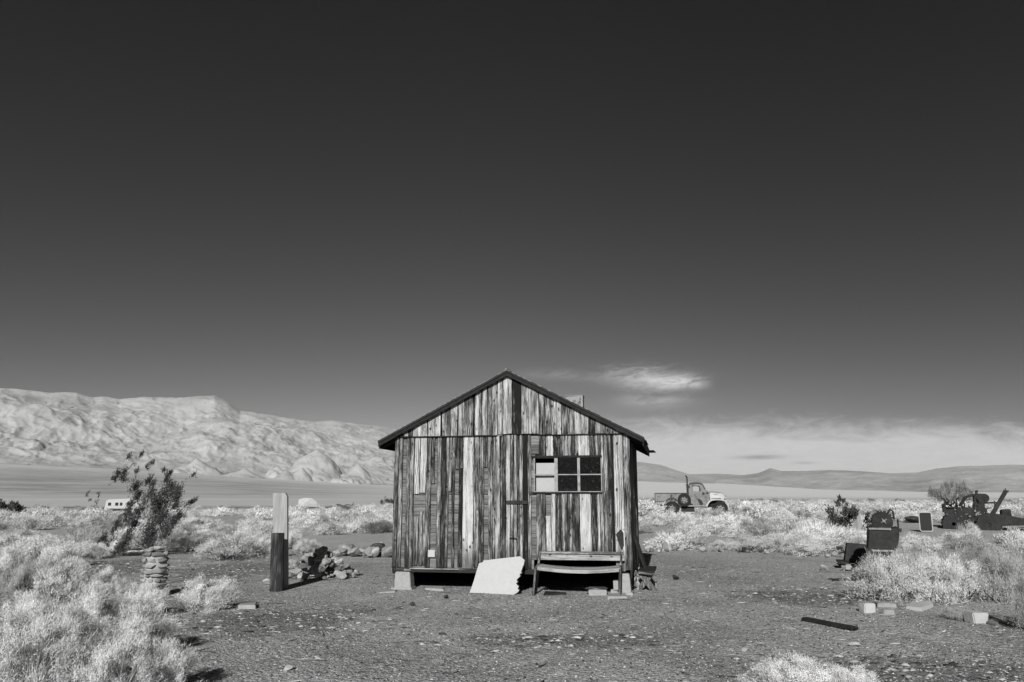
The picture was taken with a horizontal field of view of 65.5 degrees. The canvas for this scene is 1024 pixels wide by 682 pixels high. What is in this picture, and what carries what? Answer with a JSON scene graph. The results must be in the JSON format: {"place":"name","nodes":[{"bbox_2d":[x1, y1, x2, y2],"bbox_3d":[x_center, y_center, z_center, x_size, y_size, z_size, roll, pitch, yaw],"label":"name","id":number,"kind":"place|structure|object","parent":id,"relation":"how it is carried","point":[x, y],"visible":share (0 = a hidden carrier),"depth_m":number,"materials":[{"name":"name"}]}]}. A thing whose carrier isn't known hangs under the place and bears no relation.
{"place":"outdoors","nodes":[
{"label":"outdoors","id":0,"kind":"place"},
{"bbox_2d":[0,388,714,485],"bbox_3d":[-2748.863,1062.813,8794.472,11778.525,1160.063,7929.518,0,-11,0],"label":"mountain","id":1,"kind":"structure","parent":0,"point":[211,435],"depth_m":7849.58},
{"bbox_2d":[0,464,1023,681],"bbox_3d":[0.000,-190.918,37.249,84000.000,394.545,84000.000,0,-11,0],"label":"ground","id":2,"kind":"structure","parent":0,"point":[36,485],"depth_m":12.21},
{"bbox_2d":[0,499,26,512],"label":"dark hedge","id":3,"kind":"object","parent":2,"relation":"on","point":[12,505],"visible":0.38,"depth_m":70.73,"materials":[{"name":"black plant"}]},
{"bbox_2d":[0,530,28,545],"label":"bush","id":4,"kind":"object","parent":2,"relation":"on","point":[4,539],"visible":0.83,"depth_m":27.74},
{"bbox_2d":[0,545,31,580],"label":"bush","id":5,"kind":"object","parent":2,"relation":"on","point":[8,554],"visible":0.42,"depth_m":16.10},
{"bbox_2d":[0,553,49,595],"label":"bush","id":6,"kind":"object","parent":2,"relation":"on","point":[20,573],"visible":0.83,"depth_m":14.28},
{"bbox_2d":[8,525,42,539],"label":"bush","id":7,"kind":"object","parent":2,"relation":"on","point":[23,531],"visible":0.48,"depth_m":31.77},
{"bbox_2d":[7,513,49,529],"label":"bush","id":8,"kind":"object","parent":2,"relation":"on","point":[28,522],"visible":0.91,"depth_m":40.93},
{"bbox_2d":[0,587,59,635],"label":"bush","id":9,"kind":"object","parent":2,"relation":"on","point":[30,609],"visible":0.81,"depth_m":10.02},
{"bbox_2d":[9,535,50,549],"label":"bush","id":10,"kind":"object","parent":2,"relation":"on","point":[26,540],"visible":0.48,"depth_m":24.89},
{"bbox_2d":[0,606,107,681],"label":"bush","id":11,"kind":"object","parent":2,"relation":"on","point":[42,667],"visible":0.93,"depth_m":6.87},
{"bbox_2d":[14,534,97,568],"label":"bush","id":12,"kind":"object","parent":2,"relation":"on","point":[51,553],"visible":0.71,"depth_m":19.37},
{"bbox_2d":[43,511,76,526],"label":"bush","id":13,"kind":"object","parent":2,"relation":"on","point":[58,520],"visible":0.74,"depth_m":45.29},
{"bbox_2d":[30,554,102,602],"bbox_3d":[-7.400,3.981,13.260,1.162,0.936,1.260,6,-13,-29],"label":"bush","id":14,"kind":"object","parent":2,"relation":"on","point":[73,578],"visible":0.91,"depth_m":13.04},
{"bbox_2d":[19,601,114,661],"bbox_3d":[-4.755,3.142,8.541,1.072,0.760,0.882,-1,-11,7],"label":"bush","id":15,"kind":"object","parent":2,"relation":"on","point":[78,622],"visible":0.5,"depth_m":8.48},
{"bbox_2d":[65,518,89,528],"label":"bush","id":16,"kind":"object","parent":2,"relation":"on","point":[80,523],"visible":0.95,"depth_m":42.95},
{"bbox_2d":[60,523,110,546],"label":"bush","id":17,"kind":"object","parent":2,"relation":"on","point":[80,533],"visible":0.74,"depth_m":27.44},
{"bbox_2d":[67,540,111,559],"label":"bush","id":18,"kind":"object","parent":2,"relation":"on","point":[93,548],"visible":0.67,"depth_m":21.98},
{"bbox_2d":[58,578,140,629],"bbox_3d":[-5.403,3.495,10.443,1.137,0.833,1.051,-4,-12,21],"label":"bush","id":19,"kind":"object","parent":2,"relation":"on","point":[101,601],"visible":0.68,"depth_m":10.37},
{"bbox_2d":[90,519,118,533],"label":"bush","id":20,"kind":"object","parent":2,"relation":"on","point":[102,526],"visible":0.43,"depth_m":35.05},
{"bbox_2d":[81,565,128,595],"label":"bush","id":21,"kind":"object","parent":2,"relation":"on","point":[115,580],"visible":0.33,"depth_m":13.68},
{"bbox_2d":[65,624,169,681],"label":"bush","id":22,"kind":"object","parent":2,"relation":"on","point":[106,672],"visible":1,"depth_m":6.63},
{"bbox_2d":[98,536,138,556],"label":"bush","id":23,"kind":"object","parent":2,"relation":"on","point":[113,549],"visible":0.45,"depth_m":23.20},
{"bbox_2d":[105,499,138,510],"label":"camper","id":24,"kind":"object","parent":2,"relation":"on","point":[116,504],"visible":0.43,"depth_m":148.55,"materials":[{"name":"metal"}]},
{"bbox_2d":[109,529,159,547],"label":"bush","id":25,"kind":"object","parent":2,"relation":"on","point":[137,541],"visible":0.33,"depth_m":27.01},
{"bbox_2d":[91,601,187,658],"bbox_3d":[-4.127,3.203,8.788,1.118,0.729,1.065,-1,-11,5],"label":"bush","id":26,"kind":"object","parent":2,"relation":"on","point":[155,624],"visible":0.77,"depth_m":8.68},
{"bbox_2d":[117,579,176,616],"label":"bush","id":27,"kind":"object","parent":2,"relation":"on","point":[152,597],"visible":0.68,"depth_m":11.46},
{"bbox_2d":[97,450,199,555],"bbox_3d":[-10.697,4.778,23.630,2.821,3.238,1.816,0,-11,0],"label":"mesquite","id":28,"kind":"object","parent":2,"relation":"on","point":[173,493],"visible":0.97,"depth_m":23.44,"materials":[{"name":"grey plant"}]},
{"bbox_2d":[139,546,169,594],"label":"stone pillar","id":29,"kind":"structure","parent":2,"relation":"on","point":[154,567],"depth_m":13.84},
{"bbox_2d":[135,632,206,681],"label":"bush","id":30,"kind":"object","parent":2,"relation":"on","point":[178,660],"visible":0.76,"depth_m":7.08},
{"bbox_2d":[151,526,192,545],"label":"bush","id":31,"kind":"object","parent":2,"relation":"on","point":[177,532],"visible":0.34,"depth_m":28.20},
{"bbox_2d":[165,520,203,533],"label":"bush","id":32,"kind":"object","parent":2,"relation":"on","point":[184,526],"visible":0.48,"depth_m":34.64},
{"bbox_2d":[165,531,213,551],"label":"bush","id":33,"kind":"object","parent":2,"relation":"on","point":[179,541],"visible":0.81,"depth_m":25.09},
{"bbox_2d":[167,573,240,613],"bbox_3d":[-4.592,3.865,12.187,1.109,0.703,1.142,-5,-12,25],"label":"bush","id":34,"kind":"object","parent":2,"relation":"on","point":[215,599],"visible":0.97,"depth_m":12.10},
{"bbox_2d":[191,517,231,533],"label":"bush","id":35,"kind":"object","parent":2,"relation":"on","point":[208,523],"visible":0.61,"depth_m":36.85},
{"bbox_2d":[204,507,231,515],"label":"bush","id":36,"kind":"object","parent":2,"relation":"on","point":[219,513],"visible":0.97,"depth_m":73.94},
{"bbox_2d":[189,531,269,560],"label":"bush","id":37,"kind":"object","parent":2,"relation":"on","point":[219,547],"visible":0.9,"depth_m":21.74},
{"bbox_2d":[238,601,256,608],"bbox_3d":[-4.141,4.155,12.521,0.265,0.084,0.577,2,-11,-12],"label":"flat stone","id":38,"kind":"object","parent":2,"relation":"on","point":[248,605],"visible":0.92,"depth_m":12.28,"materials":[{"name":"stone"}]},
{"bbox_2d":[240,506,272,519],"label":"bush","id":39,"kind":"object","parent":2,"relation":"on","point":[260,513],"visible":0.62,"depth_m":54.72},
{"bbox_2d":[242,531,289,557],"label":"bush","id":40,"kind":"object","parent":2,"relation":"on","point":[268,549],"visible":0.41,"depth_m":22.40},
{"bbox_2d":[241,518,297,538],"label":"bush","id":41,"kind":"object","parent":2,"relation":"on","point":[265,528],"visible":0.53,"depth_m":31.99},
{"bbox_2d":[269,533,284,591],"bbox_3d":[-4.315,4.163,14.642,0.257,1.235,0.198,0,-11,0],"label":"short post","id":42,"kind":"object","parent":2,"relation":"on","point":[277,565],"visible":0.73,"depth_m":14.60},
{"bbox_2d":[273,493,288,588],"bbox_3d":[-4.388,3.885,15.116,0.376,1.965,0.140,1,-11,-6],"label":"tall post","id":43,"kind":"object","parent":2,"relation":"on","point":[280,512],"visible":0.63,"depth_m":15.14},
{"bbox_2d":[265,530,302,548],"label":"bush","id":44,"kind":"object","parent":2,"relation":"on","point":[292,539],"visible":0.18,"depth_m":26.43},
{"bbox_2d":[271,510,317,526],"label":"bush","id":45,"kind":"object","parent":2,"relation":"on","point":[293,517],"visible":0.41,"depth_m":46.41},
{"bbox_2d":[291,537,321,554],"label":"bush","id":46,"kind":"object","parent":2,"relation":"on","point":[302,548],"visible":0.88,"depth_m":23.36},
{"bbox_2d":[288,515,325,527],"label":"bush","id":47,"kind":"object","parent":2,"relation":"on","point":[303,522],"visible":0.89,"depth_m":44.53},
{"bbox_2d":[298,498,318,508],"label":"boulder","id":48,"kind":"object","parent":2,"relation":"on","point":[308,503],"visible":0.87,"depth_m":117.98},
{"bbox_2d":[308,517,347,535],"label":"bush","id":49,"kind":"object","parent":2,"relation":"on","point":[324,530],"visible":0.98,"depth_m":36.54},
{"bbox_2d":[338,513,374,525],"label":"bush","id":50,"kind":"object","parent":2,"relation":"on","point":[359,518],"visible":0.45,"depth_m":45.41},
{"bbox_2d":[342,514,375,532],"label":"bush","id":51,"kind":"object","parent":2,"relation":"on","point":[358,524],"visible":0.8,"depth_m":38.48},
{"bbox_2d":[345,503,379,516],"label":"bush","id":52,"kind":"object","parent":2,"relation":"on","point":[362,511],"visible":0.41,"depth_m":54.24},
{"bbox_2d":[357,519,390,533],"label":"bush","id":53,"kind":"object","parent":2,"relation":"on","point":[372,528],"visible":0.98,"depth_m":37.28,"materials":[{"name":"grey plant"}]},
{"bbox_2d":[470,556,524,594],"bbox_3d":[-0.249,4.226,14.408,0.959,0.638,0.384,-4,-12,21],"label":"plaster board","id":54,"kind":"object","parent":2,"relation":"on","point":[499,576],"visible":1,"depth_m":14.38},
{"bbox_2d":[0,497,1023,524],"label":"scrub","id":55,"kind":"object","parent":2,"relation":"on","point":[331,513],"visible":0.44,"depth_m":59.28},
{"bbox_2d":[0,564,1023,681],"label":"dry twigs","id":56,"kind":"object","parent":2,"relation":"on","point":[537,665],"visible":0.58,"depth_m":10.13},
{"bbox_2d":[378,368,655,594],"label":"shack","id":57,"kind":"structure","parent":2,"relation":"on","point":[507,463],"depth_m":14.92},
{"bbox_2d":[492,433,527,568],"bbox_3d":[-0.044,2.959,14.779,0.673,2.484,0.075,-2,-11,11],"label":"door","id":58,"kind":"structure","parent":57,"relation":"in","point":[509,510],"depth_m":14.80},
{"bbox_2d":[531,455,602,494],"bbox_3d":[1.036,2.475,14.754,1.360,0.724,0.230,-2,-11,11],"label":"window","id":59,"kind":"structure","parent":57,"relation":"in","point":[546,474],"depth_m":14.75,"materials":[{"name":"glass"}]},
{"bbox_2d":[34,497,1021,510],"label":"creosote scrub","id":60,"kind":"object","parent":2,"relation":"on","point":[758,499],"visible":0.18,"depth_m":169.06,"materials":[{"name":"grey plant"}]},
{"bbox_2d":[62,557,1023,681],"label":"litter","id":61,"kind":"object","parent":2,"relation":"on","point":[887,668],"visible":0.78,"depth_m":9.65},
{"bbox_2d":[532,551,624,595],"bbox_3d":[1.174,4.095,14.026,1.601,0.733,0.430,-2,-11,11],"label":"bench","id":62,"kind":"object","parent":2,"relation":"on","point":[600,556],"visible":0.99,"depth_m":14.13,"materials":[{"name":"grey wood"}]},
{"bbox_2d":[589,589,606,595],"bbox_3d":[1.515,4.422,14.016,0.316,0.115,0.223,-2,-11,11],"label":"concrete block","id":63,"kind":"object","parent":2,"relation":"on","point":[597,592],"visible":0.89,"depth_m":13.91,"materials":[{"name":"concrete"}]},
{"bbox_2d":[637,566,657,590],"bbox_3d":[2.550,4.501,15.039,0.378,0.417,0.970,-2,-11,11],"label":"sawhorse","id":64,"kind":"object","parent":2,"relation":"on","point":[645,574],"visible":0.91,"depth_m":14.70,"materials":[{"name":"grey wood"}]},
{"bbox_2d":[634,529,646,567],"bbox_3d":[2.392,3.855,15.243,0.370,0.966,0.070,-7,-13,32],"label":"leaning pole","id":65,"kind":"object","parent":64,"relation":"on","point":[640,551],"visible":0.57,"depth_m":15.16,"materials":[{"name":"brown wood"}]},
{"bbox_2d":[638,497,665,517],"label":"bush","id":66,"kind":"object","parent":2,"relation":"on","point":[656,508],"visible":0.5,"depth_m":51.46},
{"bbox_2d":[640,510,677,526],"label":"bush","id":67,"kind":"object","parent":2,"relation":"on","point":[662,520],"visible":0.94,"depth_m":38.96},
{"bbox_2d":[643,531,697,550],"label":"bush","id":68,"kind":"object","parent":2,"relation":"on","point":[659,540],"visible":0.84,"depth_m":25.60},
{"bbox_2d":[655,509,693,524],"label":"bush","id":69,"kind":"object","parent":2,"relation":"on","point":[682,514],"visible":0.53,"depth_m":40.41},
{"bbox_2d":[664,521,709,545],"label":"bush","id":70,"kind":"object","parent":2,"relation":"on","point":[690,535],"visible":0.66,"depth_m":26.87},
{"bbox_2d":[654,475,727,513],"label":"pickup truck","id":71,"kind":"object","parent":2,"relation":"on","point":[690,500],"visible":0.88,"depth_m":53.61,"materials":[{"name":"paint"}]},
{"bbox_2d":[696,519,729,534],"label":"bush","id":72,"kind":"object","parent":2,"relation":"on","point":[706,525],"visible":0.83,"depth_m":32.68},
{"bbox_2d":[700,507,727,520],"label":"bush","id":73,"kind":"object","parent":2,"relation":"on","point":[715,513],"visible":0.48,"depth_m":43.24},
{"bbox_2d":[706,537,740,550],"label":"bush","id":74,"kind":"object","parent":2,"relation":"on","point":[724,546],"visible":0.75,"depth_m":24.99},
{"bbox_2d":[710,511,752,526],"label":"bush","id":75,"kind":"object","parent":2,"relation":"on","point":[725,518],"visible":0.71,"depth_m":37.63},
{"bbox_2d":[718,528,747,537],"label":"bush","id":76,"kind":"object","parent":2,"relation":"on","point":[731,532],"visible":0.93,"depth_m":30.48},
{"bbox_2d":[721,518,753,530],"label":"bush","id":77,"kind":"object","parent":2,"relation":"on","point":[734,522],"visible":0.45,"depth_m":35.05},
{"bbox_2d":[735,514,775,534],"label":"bush","id":78,"kind":"object","parent":2,"relation":"on","point":[747,524],"visible":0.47,"depth_m":32.64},
{"bbox_2d":[731,534,786,551],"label":"bush","id":79,"kind":"object","parent":2,"relation":"on","point":[755,542],"visible":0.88,"depth_m":24.80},
{"bbox_2d":[744,520,776,537],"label":"bush","id":80,"kind":"object","parent":2,"relation":"on","point":[760,530],"visible":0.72,"depth_m":30.80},
{"bbox_2d":[761,530,793,546],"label":"bush","id":81,"kind":"object","parent":2,"relation":"on","point":[783,534],"visible":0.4,"depth_m":26.74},
{"bbox_2d":[761,508,798,521],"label":"bush","id":82,"kind":"object","parent":2,"relation":"on","point":[769,517],"visible":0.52,"depth_m":39.38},
{"bbox_2d":[766,513,813,533],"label":"bush","id":83,"kind":"object","parent":2,"relation":"on","point":[792,520],"visible":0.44,"depth_m":31.59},
{"bbox_2d":[735,647,845,681],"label":"bush","id":84,"kind":"object","parent":2,"relation":"on","point":[779,673],"visible":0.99,"depth_m":6.92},
{"bbox_2d":[777,528,840,556],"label":"bush","id":85,"kind":"object","parent":2,"relation":"on","point":[810,545],"visible":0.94,"depth_m":23.19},
{"bbox_2d":[797,499,831,516],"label":"bush","id":86,"kind":"object","parent":2,"relation":"on","point":[808,509],"visible":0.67,"depth_m":51.01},
{"bbox_2d":[791,518,859,548],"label":"bush","id":87,"kind":"object","parent":2,"relation":"on","point":[831,529],"visible":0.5,"depth_m":25.77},
{"bbox_2d":[801,617,857,629],"bbox_3d":[4.262,3.773,10.642,0.169,0.046,0.936,5,-12,-22],"label":"fallen plank","id":88,"kind":"object","parent":2,"relation":"on","point":[830,623],"visible":1,"depth_m":10.58,"materials":[{"name":"black wood"}]},
{"bbox_2d":[824,494,874,532],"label":"dark shrub","id":89,"kind":"object","parent":2,"relation":"on","point":[845,519],"visible":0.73,"depth_m":32.05,"materials":[{"name":"black plant"}]},
{"bbox_2d":[836,543,865,566],"bbox_3d":[8.237,5.272,19.278,0.701,0.739,0.671,-4,-12,18],"label":"iron hopper","id":90,"kind":"object","parent":2,"relation":"on","point":[853,552],"visible":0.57,"depth_m":19.12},
{"bbox_2d":[826,661,878,681],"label":"bush","id":91,"kind":"object","parent":2,"relation":"on","point":[844,676],"visible":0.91,"depth_m":6.85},
{"bbox_2d":[852,504,861,531],"bbox_3d":[13.822,7.262,31.909,0.245,1.444,0.200,6,-13,-28],"label":"fence post","id":92,"kind":"object","parent":2,"relation":"on","point":[857,522],"visible":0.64,"depth_m":31.85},
{"bbox_2d":[858,602,875,612],"bbox_3d":[5.314,3.990,11.898,0.202,0.159,0.172,1,-11,-6],"label":"broken brick","id":93,"kind":"object","parent":2,"relation":"on","point":[866,607],"visible":0.97,"depth_m":11.83,"materials":[{"name":"brick"}]},
{"bbox_2d":[854,509,901,576],"bbox_3d":[7.878,4.399,17.192,1.021,1.540,0.676,-4,-12,20],"label":"iron stove","id":94,"kind":"object","parent":2,"relation":"on","point":[882,534],"visible":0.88,"depth_m":16.94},
{"bbox_2d":[874,601,896,607],"bbox_3d":[5.835,4.129,12.457,0.280,0.090,0.207,-2,-11,8],"label":"broken brick","id":95,"kind":"object","parent":2,"relation":"on","point":[881,604],"visible":0.95,"depth_m":12.37,"materials":[{"name":"stone"}]},
{"bbox_2d":[839,548,933,603],"bbox_3d":[6.360,4.027,13.485,1.640,1.076,1.512,-2,-11,11],"label":"bush","id":96,"kind":"object","parent":2,"relation":"on","point":[884,585],"visible":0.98,"depth_m":13.16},
{"bbox_2d":[898,538,920,548],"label":"bush","id":97,"kind":"object","parent":2,"relation":"on","point":[910,544],"visible":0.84,"depth_m":25.54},
{"bbox_2d":[892,508,934,521],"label":"bush","id":98,"kind":"object","parent":2,"relation":"on","point":[905,514],"visible":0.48,"depth_m":41.95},
{"bbox_2d":[885,545,942,592],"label":"bush","id":99,"kind":"object","parent":2,"relation":"on","point":[903,553],"visible":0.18,"depth_m":14.59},
{"bbox_2d":[897,499,935,515],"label":"bush","id":100,"kind":"object","parent":2,"relation":"on","point":[915,506],"visible":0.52,"depth_m":51.66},
{"bbox_2d":[899,531,935,545],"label":"bush","id":101,"kind":"object","parent":2,"relation":"on","point":[909,535],"visible":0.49,"depth_m":26.35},
{"bbox_2d":[906,598,933,610],"bbox_3d":[6.554,4.200,12.713,0.337,0.077,1.538,-7,-13,33],"label":"flat stone","id":102,"kind":"object","parent":2,"relation":"on","point":[921,605],"visible":0.77,"depth_m":12.42,"materials":[{"name":"stone"}]},
{"bbox_2d":[918,512,932,531],"bbox_3d":[17.468,7.636,33.646,0.509,0.813,0.120,-4,-12,22],"label":"radiator","id":103,"kind":"object","parent":2,"relation":"on","point":[925,523],"visible":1,"depth_m":33.62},
{"bbox_2d":[913,537,948,551],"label":"bush","id":104,"kind":"object","parent":2,"relation":"on","point":[931,544],"visible":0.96,"depth_m":24.53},
{"bbox_2d":[900,548,987,605],"bbox_3d":[7.054,3.974,13.251,1.637,1.110,1.256,6,-13,-28],"label":"bush","id":105,"kind":"object","parent":2,"relation":"on","point":[953,575],"visible":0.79,"depth_m":12.94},
{"bbox_2d":[926,477,975,505],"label":"broom shrub","id":106,"kind":"object","parent":2,"relation":"on","point":[938,495],"visible":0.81,"depth_m":72.25,"materials":[{"name":"grey plant"}]},
{"bbox_2d":[937,606,968,620],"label":"bush","id":107,"kind":"object","parent":2,"relation":"on","point":[957,614],"visible":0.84,"depth_m":11.20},
{"bbox_2d":[939,531,989,550],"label":"bush","id":108,"kind":"object","parent":2,"relation":"on","point":[964,541],"visible":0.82,"depth_m":25.28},
{"bbox_2d":[938,530,990,547],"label":"bush","id":109,"kind":"object","parent":2,"relation":"on","point":[961,539],"visible":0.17,"depth_m":26.30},
{"bbox_2d":[956,520,981,540],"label":"bush","id":110,"kind":"object","parent":2,"relation":"on","point":[973,529],"visible":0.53,"depth_m":28.60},
{"bbox_2d":[963,610,988,623],"bbox_3d":[6.379,3.803,10.956,0.237,0.156,0.237,2,-11,-8],"label":"stone block","id":111,"kind":"object","parent":2,"relation":"on","point":[976,617],"depth_m":10.87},
{"bbox_2d":[941,488,1023,530],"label":"crane wreck","id":112,"kind":"object","parent":2,"relation":"on","point":[979,516],"visible":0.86,"depth_m":35.95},
{"bbox_2d":[956,541,1019,586],"bbox_3d":[9.263,4.397,15.625,1.250,1.067,1.295,1,-11,-4],"label":"bush","id":113,"kind":"object","parent":2,"relation":"on","point":[969,553],"visible":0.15,"depth_m":15.59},
{"bbox_2d":[969,538,1023,603],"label":"bush","id":114,"kind":"object","parent":2,"relation":"on","point":[999,589],"visible":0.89,"depth_m":13.07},
{"bbox_2d":[992,526,1023,549],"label":"bush","id":115,"kind":"object","parent":2,"relation":"on","point":[1018,532],"visible":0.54,"depth_m":25.72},
{"bbox_2d":[1002,534,1023,552],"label":"bush","id":116,"kind":"object","parent":2,"relation":"on","point":[1020,543],"visible":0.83,"depth_m":24.45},
{"bbox_2d":[1007,570,1023,630],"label":"bush","id":117,"kind":"object","parent":2,"relation":"on","point":[1019,608],"visible":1,"depth_m":10.39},
{"bbox_2d":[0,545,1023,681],"bbox_3d":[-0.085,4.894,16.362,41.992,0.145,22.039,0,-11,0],"label":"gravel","id":118,"kind":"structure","parent":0,"point":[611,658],"depth_m":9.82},
{"bbox_2d":[0,0,1023,474],"label":"sky","id":119,"kind":"structure","parent":0,"point":[751,236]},
{"bbox_2d":[690,465,1023,492],"bbox_3d":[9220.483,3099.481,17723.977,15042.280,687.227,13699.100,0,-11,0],"label":"mountain","id":120,"kind":"structure","parent":0,"point":[996,478],"depth_m":17146.40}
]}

